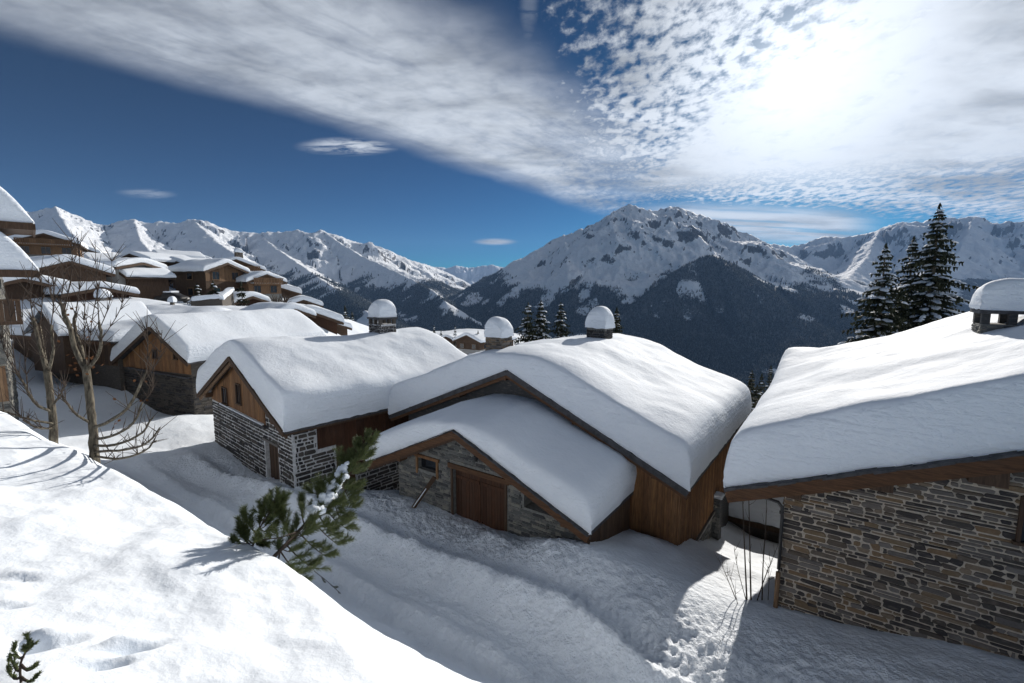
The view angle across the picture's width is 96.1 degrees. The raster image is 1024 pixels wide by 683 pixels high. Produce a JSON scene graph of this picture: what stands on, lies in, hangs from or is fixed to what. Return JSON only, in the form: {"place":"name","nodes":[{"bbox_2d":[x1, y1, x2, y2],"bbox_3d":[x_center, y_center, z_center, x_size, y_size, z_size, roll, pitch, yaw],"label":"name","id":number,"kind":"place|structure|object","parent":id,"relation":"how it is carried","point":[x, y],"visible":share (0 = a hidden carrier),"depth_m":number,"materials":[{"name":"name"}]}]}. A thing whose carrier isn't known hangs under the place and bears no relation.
{"place":"outdoors","nodes":[
{"label":"outdoors","id":0,"kind":"place"},
{"bbox_2d":[26,206,482,330],"bbox_3d":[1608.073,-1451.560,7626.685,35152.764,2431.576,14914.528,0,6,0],"label":"mountain range","id":1,"kind":"structure","parent":0,"point":[339,259],"depth_m":5476.29,"materials":[{"name":"white snow"}]},
{"bbox_2d":[119,251,911,395],"bbox_3d":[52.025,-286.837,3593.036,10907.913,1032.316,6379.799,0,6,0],"label":"forest","id":2,"kind":"object","parent":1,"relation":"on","point":[357,299],"visible":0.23,"depth_m":3799.03,"materials":[{"name":"green plant"}]},
{"bbox_2d":[431,264,504,284],"bbox_3d":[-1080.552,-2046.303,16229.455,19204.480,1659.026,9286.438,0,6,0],"label":"distant mountains","id":3,"kind":"structure","parent":0,"point":[471,275],"depth_m":17470.61,"materials":[{"name":"white snow"}]},
{"bbox_2d":[0,287,1023,682],"bbox_3d":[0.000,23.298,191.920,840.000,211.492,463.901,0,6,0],"label":"snow ground","id":4,"kind":"structure","parent":0,"point":[138,569],"depth_m":10.76,"materials":[{"name":"white snow"}]},
{"bbox_2d":[0,186,39,419],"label":"tall house","id":5,"kind":"structure","parent":4,"relation":"on","point":[15,218],"depth_m":23.76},
{"bbox_2d":[0,366,8,401],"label":"door","id":6,"kind":"structure","parent":5,"relation":"in","point":[3,384],"depth_m":24.32,"materials":[{"name":"brown wood"}]},
{"bbox_2d":[5,631,42,682],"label":"pine twig","id":7,"kind":"object","parent":4,"relation":"on","point":[25,649],"visible":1,"depth_m":3.06,"materials":[{"name":"green plant"}]},
{"bbox_2d":[3,275,71,299],"bbox_3d":[-57.379,-4.078,51.951,10.621,7.834,8.636,3,7,24],"label":"chalet","id":8,"kind":"object","parent":4,"relation":"on","point":[11,285],"visible":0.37,"depth_m":49.98,"materials":[{"name":"wood"}]},
{"bbox_2d":[0,255,81,443],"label":"bare tree","id":9,"kind":"object","parent":4,"relation":"on","point":[50,409],"visible":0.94,"depth_m":9.61,"materials":[{"name":"brown plant"}]},
{"bbox_2d":[8,229,88,257],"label":"chalet","id":10,"kind":"object","parent":4,"relation":"on","point":[41,242],"visible":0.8,"depth_m":81.44,"materials":[{"name":"stone"}]},
{"bbox_2d":[18,245,30,253],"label":"window","id":11,"kind":"structure","parent":10,"relation":"in","point":[26,249],"depth_m":80.28,"materials":[{"name":"grey glass"}]},
{"bbox_2d":[40,246,51,253],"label":"window","id":12,"kind":"structure","parent":10,"relation":"in","point":[48,249],"depth_m":81.74,"materials":[{"name":"grey glass"}]},
{"bbox_2d":[61,247,71,254],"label":"window","id":13,"kind":"structure","parent":10,"relation":"in","point":[64,251],"depth_m":83.37,"materials":[{"name":"grey glass"}]},
{"bbox_2d":[30,254,114,282],"bbox_3d":[-60.596,-6.861,60.628,12.616,8.882,9.176,3,7,28],"label":"chalet","id":14,"kind":"object","parent":4,"relation":"on","point":[48,260],"visible":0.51,"depth_m":58.05,"materials":[{"name":"stone"}]},
{"bbox_2d":[43,281,139,301],"bbox_3d":[-52.012,-3.510,55.761,9.608,7.595,7.643,3,7,24],"label":"chalet","id":15,"kind":"object","parent":4,"relation":"on","point":[133,291],"visible":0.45,"depth_m":52.67,"materials":[{"name":"stone"}]},
{"bbox_2d":[83,246,106,252],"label":"chalet","id":16,"kind":"object","parent":4,"relation":"on","point":[91,249],"visible":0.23,"depth_m":112.31,"materials":[{"name":"stone"}]},
{"bbox_2d":[83,252,117,259],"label":"chalet","id":17,"kind":"object","parent":4,"relation":"on","point":[88,255],"visible":0.16,"depth_m":99.46,"materials":[{"name":"stone"}]},
{"bbox_2d":[28,218,185,463],"bbox_3d":[-7.461,0.180,8.633,3.840,4.970,1.522,2,7,20],"label":"bare tree","id":18,"kind":"object","parent":4,"relation":"on","point":[94,438],"visible":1,"depth_m":8.92,"materials":[{"name":"brown plant"}]},
{"bbox_2d":[9,289,229,390],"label":"timber house","id":19,"kind":"structure","parent":4,"relation":"on","point":[110,375],"depth_m":36.92,"materials":[{"name":"stone"}]},
{"bbox_2d":[93,257,167,284],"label":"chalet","id":20,"kind":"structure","parent":4,"relation":"on","point":[137,262],"depth_m":65.30,"materials":[{"name":"stone"}]},
{"bbox_2d":[119,267,176,301],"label":"chalet","id":21,"kind":"object","parent":4,"relation":"on","point":[150,282],"visible":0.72,"depth_m":67.13,"materials":[{"name":"wood"}]},
{"bbox_2d":[112,251,187,265],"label":"chalet","id":22,"kind":"object","parent":4,"relation":"on","point":[166,259],"visible":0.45,"depth_m":87.88,"materials":[{"name":"stone"}]},
{"bbox_2d":[153,291,189,302],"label":"parked car","id":23,"kind":"object","parent":4,"relation":"on","point":[166,295],"visible":0.89,"depth_m":65.26,"materials":[{"name":"metal"}]},
{"bbox_2d":[167,296,176,304],"bbox_3d":[-42.007,-4.242,56.952,0.753,2.731,0.763,0,6,0],"label":"chimney","id":24,"kind":"object","parent":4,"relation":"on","point":[172,300],"visible":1,"depth_m":56.68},
{"bbox_2d":[169,273,175,288],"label":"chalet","id":25,"kind":"object","parent":4,"relation":"on","point":[172,283],"visible":0.03,"depth_m":80.30,"materials":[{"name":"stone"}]},
{"bbox_2d":[151,249,205,257],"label":"chalet","id":26,"kind":"object","parent":4,"relation":"on","point":[193,254],"visible":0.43,"depth_m":109.40,"materials":[{"name":"stone"}]},
{"bbox_2d":[170,256,211,262],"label":"chalet","id":27,"kind":"object","parent":4,"relation":"on","point":[178,259],"visible":0.09,"depth_m":91.11,"materials":[{"name":"stone"}]},
{"bbox_2d":[187,284,201,303],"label":"spruce","id":28,"kind":"object","parent":4,"relation":"on","point":[197,289],"visible":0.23,"depth_m":65.96,"materials":[{"name":"green plant"}]},
{"bbox_2d":[190,294,220,305],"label":"terrace wall","id":29,"kind":"structure","parent":4,"relation":"on","point":[208,300],"depth_m":58.58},
{"bbox_2d":[168,258,250,297],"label":"chalet","id":30,"kind":"object","parent":4,"relation":"on","point":[221,273],"visible":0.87,"depth_m":73.75,"materials":[{"name":"stone"}]},
{"bbox_2d":[186,273,192,279],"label":"window","id":31,"kind":"structure","parent":30,"relation":"in","point":[189,276],"depth_m":73.14,"materials":[{"name":"grey glass"}]},
{"bbox_2d":[187,288,193,295],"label":"window","id":32,"kind":"structure","parent":30,"relation":"in","point":[190,291],"depth_m":73.43,"materials":[{"name":"black glass"}]},
{"bbox_2d":[212,271,219,279],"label":"window","id":33,"kind":"structure","parent":30,"relation":"in","point":[215,274],"depth_m":73.84,"materials":[{"name":"grey glass"}]},
{"bbox_2d":[231,272,238,279],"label":"window","id":34,"kind":"structure","parent":30,"relation":"in","point":[234,275],"depth_m":77.09,"materials":[{"name":"grey glass"}]},
{"bbox_2d":[207,281,219,294],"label":"spruce","id":35,"kind":"object","parent":4,"relation":"on","point":[213,286],"visible":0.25,"depth_m":65.96,"materials":[{"name":"green plant"}]},
{"bbox_2d":[110,308,326,415],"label":"timber house","id":36,"kind":"structure","parent":4,"relation":"on","point":[198,339],"depth_m":34.45,"materials":[{"name":"stone"}]},
{"bbox_2d":[151,349,156,358],"bbox_3d":[-26.565,0.941,34.182,0.652,0.718,0.120,3,7,24],"label":"window","id":37,"kind":"structure","parent":36,"relation":"in","point":[154,356],"depth_m":34.17,"materials":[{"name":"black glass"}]},
{"bbox_2d":[218,287,234,305],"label":"terrace wall","id":38,"kind":"structure","parent":4,"relation":"on","point":[227,297],"depth_m":62.56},
{"bbox_2d":[236,282,249,305],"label":"spruce","id":39,"kind":"object","parent":4,"relation":"on","point":[241,294],"visible":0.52,"depth_m":66.12,"materials":[{"name":"green plant"}]},
{"bbox_2d":[220,291,270,304],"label":"chalet","id":40,"kind":"object","parent":4,"relation":"on","point":[252,297],"visible":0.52,"depth_m":69.78,"materials":[{"name":"stone"}]},
{"bbox_2d":[226,248,266,270],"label":"chalet","id":41,"kind":"object","parent":4,"relation":"on","point":[238,258],"visible":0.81,"depth_m":88.50,"materials":[{"name":"stone"}]},
{"bbox_2d":[227,485,293,549],"bbox_3d":[-3.192,2.237,5.849,0.803,0.836,0.617,0,6,0],"label":"pine sprig","id":42,"kind":"object","parent":4,"relation":"on","point":[276,506],"visible":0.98,"depth_m":5.88,"materials":[{"name":"green plant"}]},
{"bbox_2d":[236,271,286,301],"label":"chalet","id":43,"kind":"object","parent":4,"relation":"on","point":[267,283],"visible":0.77,"depth_m":79.00,"materials":[{"name":"wood"}]},
{"bbox_2d":[253,285,261,292],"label":"window","id":44,"kind":"structure","parent":43,"relation":"in","point":[257,288],"depth_m":78.47,"materials":[{"name":"grey glass"}]},
{"bbox_2d":[270,285,277,292],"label":"window","id":45,"kind":"structure","parent":43,"relation":"in","point":[273,289],"depth_m":81.08,"materials":[{"name":"grey glass"}]},
{"bbox_2d":[271,293,283,301],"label":"bare bush","id":46,"kind":"object","parent":4,"relation":"on","point":[274,300],"visible":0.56,"depth_m":71.82,"materials":[{"name":"brown plant"}]},
{"bbox_2d":[240,302,316,318],"bbox_3d":[-30.313,-1.391,59.644,7.571,7.505,6.146,4,7,30],"label":"chalet","id":47,"kind":"object","parent":4,"relation":"on","point":[306,311],"visible":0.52,"depth_m":58.08,"materials":[{"name":"stone"}]},
{"bbox_2d":[277,295,290,302],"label":"bare bush","id":48,"kind":"object","parent":4,"relation":"on","point":[286,300],"visible":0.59,"depth_m":73.87,"materials":[{"name":"brown plant"}]},
{"bbox_2d":[281,284,301,297],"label":"chalet","id":49,"kind":"object","parent":4,"relation":"on","point":[288,290],"visible":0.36,"depth_m":98.36,"materials":[{"name":"stone"}]},
{"bbox_2d":[282,295,322,307],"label":"chalet","id":50,"kind":"object","parent":4,"relation":"on","point":[302,299],"visible":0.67,"depth_m":83.55,"materials":[{"name":"stone"}]},
{"bbox_2d":[248,427,382,581],"bbox_3d":[-2.708,2.380,6.664,0.702,1.743,2.841,2,7,13],"label":"leaning pine","id":51,"kind":"object","parent":4,"relation":"on","point":[328,488],"visible":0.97,"depth_m":6.63,"materials":[{"name":"green plant"}]},
{"bbox_2d":[302,304,344,334],"bbox_3d":[-29.084,-0.817,64.911,7.852,8.956,9.080,-5,8,-40],"label":"chalet","id":52,"kind":"object","parent":4,"relation":"on","point":[328,320],"visible":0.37,"depth_m":62.62,"materials":[{"name":"wood"}]},
{"bbox_2d":[314,571,340,593],"bbox_3d":[-5.191,7.262,13.463,1.497,0.830,0.130,2,7,17],"label":"pine twig","id":53,"kind":"object","parent":4,"relation":"on","point":[323,579],"visible":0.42,"depth_m":13.50,"materials":[{"name":"green plant"}]},
{"bbox_2d":[196,299,467,489],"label":"stone house","id":54,"kind":"structure","parent":4,"relation":"on","point":[292,411],"depth_m":23.99,"materials":[{"name":"stone"}]},
{"bbox_2d":[221,386,228,405],"bbox_3d":[-16.632,3.160,26.609,0.961,1.040,0.120,6,9,41],"label":"window","id":55,"kind":"structure","parent":54,"relation":"in","point":[224,395],"depth_m":26.61,"materials":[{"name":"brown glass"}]},
{"bbox_2d":[235,383,241,405],"bbox_3d":[-14.938,2.877,25.095,0.794,1.172,0.120,6,9,41],"label":"window","id":56,"kind":"structure","parent":54,"relation":"in","point":[237,386],"depth_m":25.10,"materials":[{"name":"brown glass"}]},
{"bbox_2d":[269,443,279,479],"bbox_3d":[-11.841,6.289,23.134,1.503,2.465,0.031,6,9,41],"label":"door","id":57,"kind":"structure","parent":54,"relation":"in","point":[274,458],"depth_m":23.23,"materials":[{"name":"brown wood"}]},
{"bbox_2d":[337,320,352,335],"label":"chalet","id":58,"kind":"object","parent":4,"relation":"on","point":[341,330],"visible":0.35,"depth_m":78.24,"materials":[{"name":"stone"}]},
{"bbox_2d":[343,306,349,319],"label":"spruce","id":59,"kind":"object","parent":4,"relation":"on","point":[345,314],"visible":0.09,"depth_m":95.13,"materials":[{"name":"green plant"}]},
{"bbox_2d":[411,476,435,507],"bbox_3d":[-3.556,6.093,18.458,1.054,1.375,0.100,-1,7,-11],"label":"leaning plank","id":60,"kind":"object","parent":4,"relation":"on","point":[424,492],"visible":0.89,"depth_m":18.43,"materials":[{"name":"wood"}]},
{"bbox_2d":[442,332,462,345],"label":"chalet","id":61,"kind":"object","parent":4,"relation":"on","point":[448,337],"visible":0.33,"depth_m":149.24,"materials":[{"name":"stone"}]},
{"bbox_2d":[452,330,485,353],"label":"chalet","id":62,"kind":"object","parent":4,"relation":"on","point":[470,342],"visible":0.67,"depth_m":119.50,"materials":[{"name":"stone"}]},
{"bbox_2d":[366,394,636,543],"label":"stone garage","id":63,"kind":"structure","parent":4,"relation":"on","point":[520,466],"depth_m":16.75,"materials":[{"name":"grey stone"}]},
{"bbox_2d":[414,453,438,479],"bbox_3d":[-3.425,5.077,18.870,1.391,0.837,0.285,5,8,35],"label":"window","id":64,"kind":"structure","parent":63,"relation":"in","point":[428,462],"depth_m":18.92,"materials":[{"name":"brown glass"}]},
{"bbox_2d":[456,470,480,523],"bbox_3d":[-1.722,6.555,17.872,1.223,3.127,0.107,5,8,35],"label":"door","id":65,"kind":"structure","parent":63,"relation":"in","point":[468,486],"depth_m":17.81,"materials":[{"name":"brown wood"}]},
{"bbox_2d":[481,478,503,530],"bbox_3d":[-0.703,6.638,17.148,1.223,3.127,0.107,5,8,35],"label":"door","id":66,"kind":"structure","parent":63,"relation":"in","point":[492,493],"depth_m":17.13,"materials":[{"name":"brown wood"}]},
{"bbox_2d":[514,303,540,344],"bbox_3d":[2.369,2.219,63.005,7.997,15.325,9.417,0,6,0],"label":"spruce","id":67,"kind":"object","parent":4,"relation":"on","point":[527,334],"visible":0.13,"depth_m":62.07,"materials":[{"name":"green plant"}]},
{"bbox_2d":[532,300,551,340],"bbox_3d":[4.708,1.938,64.501,9.113,15.545,10.416,0,6,0],"label":"spruce","id":68,"kind":"object","parent":4,"relation":"on","point":[542,320],"visible":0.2,"depth_m":64.03,"materials":[{"name":"green plant"}]},
{"bbox_2d":[548,303,572,338],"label":"spruce","id":69,"kind":"object","parent":4,"relation":"on","point":[560,332],"visible":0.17,"depth_m":65.97,"materials":[{"name":"green plant"}]},
{"bbox_2d":[388,306,751,545],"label":"timber house","id":70,"kind":"structure","parent":4,"relation":"on","point":[666,422],"depth_m":19.16,"materials":[{"name":"brown wood"}]},
{"bbox_2d":[612,307,623,333],"bbox_3d":[13.974,2.764,60.865,5.801,14.727,7.194,-3,7,-24],"label":"spruce","id":71,"kind":"object","parent":4,"relation":"on","point":[617,326],"visible":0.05,"depth_m":60.00,"materials":[{"name":"green plant"}]},
{"bbox_2d":[739,370,755,428],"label":"spruce","id":72,"kind":"object","parent":4,"relation":"on","point":[751,384],"visible":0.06,"depth_m":70.06,"materials":[{"name":"green plant"}]},
{"bbox_2d":[718,500,778,603],"bbox_3d":[6.790,5.564,13.268,1.780,4.211,1.025,-2,7,-19],"label":"sapling clump","id":73,"kind":"object","parent":4,"relation":"on","point":[767,572],"visible":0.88,"depth_m":13.33,"materials":[{"name":"brown plant"}]},
{"bbox_2d":[728,497,783,543],"bbox_3d":[11.927,9.212,29.300,12.165,7.462,8.638,4,8,33],"label":"chalet","id":74,"kind":"object","parent":4,"relation":"on","point":[757,510],"visible":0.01,"depth_m":23.84,"materials":[{"name":"stone"}]},
{"bbox_2d":[751,385,760,410],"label":"spruce","id":75,"kind":"object","parent":4,"relation":"on","point":[756,393],"visible":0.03,"depth_m":60.10,"materials":[{"name":"green plant"}]},
{"bbox_2d":[755,374,764,402],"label":"spruce","id":76,"kind":"object","parent":4,"relation":"on","point":[761,383],"visible":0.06,"depth_m":78.09,"materials":[{"name":"green plant"}]},
{"bbox_2d":[764,366,772,392],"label":"spruce","id":77,"kind":"object","parent":4,"relation":"on","point":[770,375],"visible":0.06,"depth_m":90.18,"materials":[{"name":"green plant"}]},
{"bbox_2d":[723,278,1023,660],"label":"stone house","id":78,"kind":"structure","parent":4,"relation":"on","point":[889,469],"depth_m":11.36,"materials":[{"name":"stone"}]},
{"bbox_2d":[1011,496,1023,546],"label":"window","id":79,"kind":"structure","parent":78,"relation":"in","point":[1019,536],"depth_m":9.99,"materials":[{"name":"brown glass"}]},
{"bbox_2d":[838,243,911,343],"bbox_3d":[33.145,0.345,41.119,9.962,18.004,9.275,0,6,0],"label":"spruce","id":80,"kind":"object","parent":4,"relation":"on","point":[878,326],"visible":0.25,"depth_m":40.16,"materials":[{"name":"green plant"}]},
{"bbox_2d":[874,236,922,331],"bbox_3d":[39.221,-0.251,45.618,9.755,20.171,11.858,0,6,0],"label":"spruce","id":81,"kind":"object","parent":4,"relation":"on","point":[913,247],"visible":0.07,"depth_m":45.24,"materials":[{"name":"green plant"}]},
{"bbox_2d":[865,203,978,333],"bbox_3d":[38.200,-1.903,43.907,13.831,21.841,13.608,1,7,11],"label":"spruce","id":82,"kind":"object","parent":4,"relation":"on","point":[928,283],"visible":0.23,"depth_m":42.21,"materials":[{"name":"green plant"}]},
{"bbox_2d":[0,0,1023,267],"label":"sky","id":83,"kind":"structure","parent":0,"point":[434,133],"materials":[{"name":"blue"}]},
{"bbox_2d":[447,204,888,402],"bbox_3d":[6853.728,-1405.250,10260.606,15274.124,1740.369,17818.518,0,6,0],"label":"mountain","id":84,"kind":"structure","parent":0,"point":[614,247],"depth_m":4739.96,"materials":[{"name":"white snow"}]},
{"bbox_2d":[767,216,1023,315],"bbox_3d":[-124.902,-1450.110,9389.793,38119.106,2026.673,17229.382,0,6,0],"label":"mountain range","id":85,"kind":"structure","parent":0,"point":[986,251],"depth_m":7569.52,"materials":[{"name":"white snow"}]}
]}

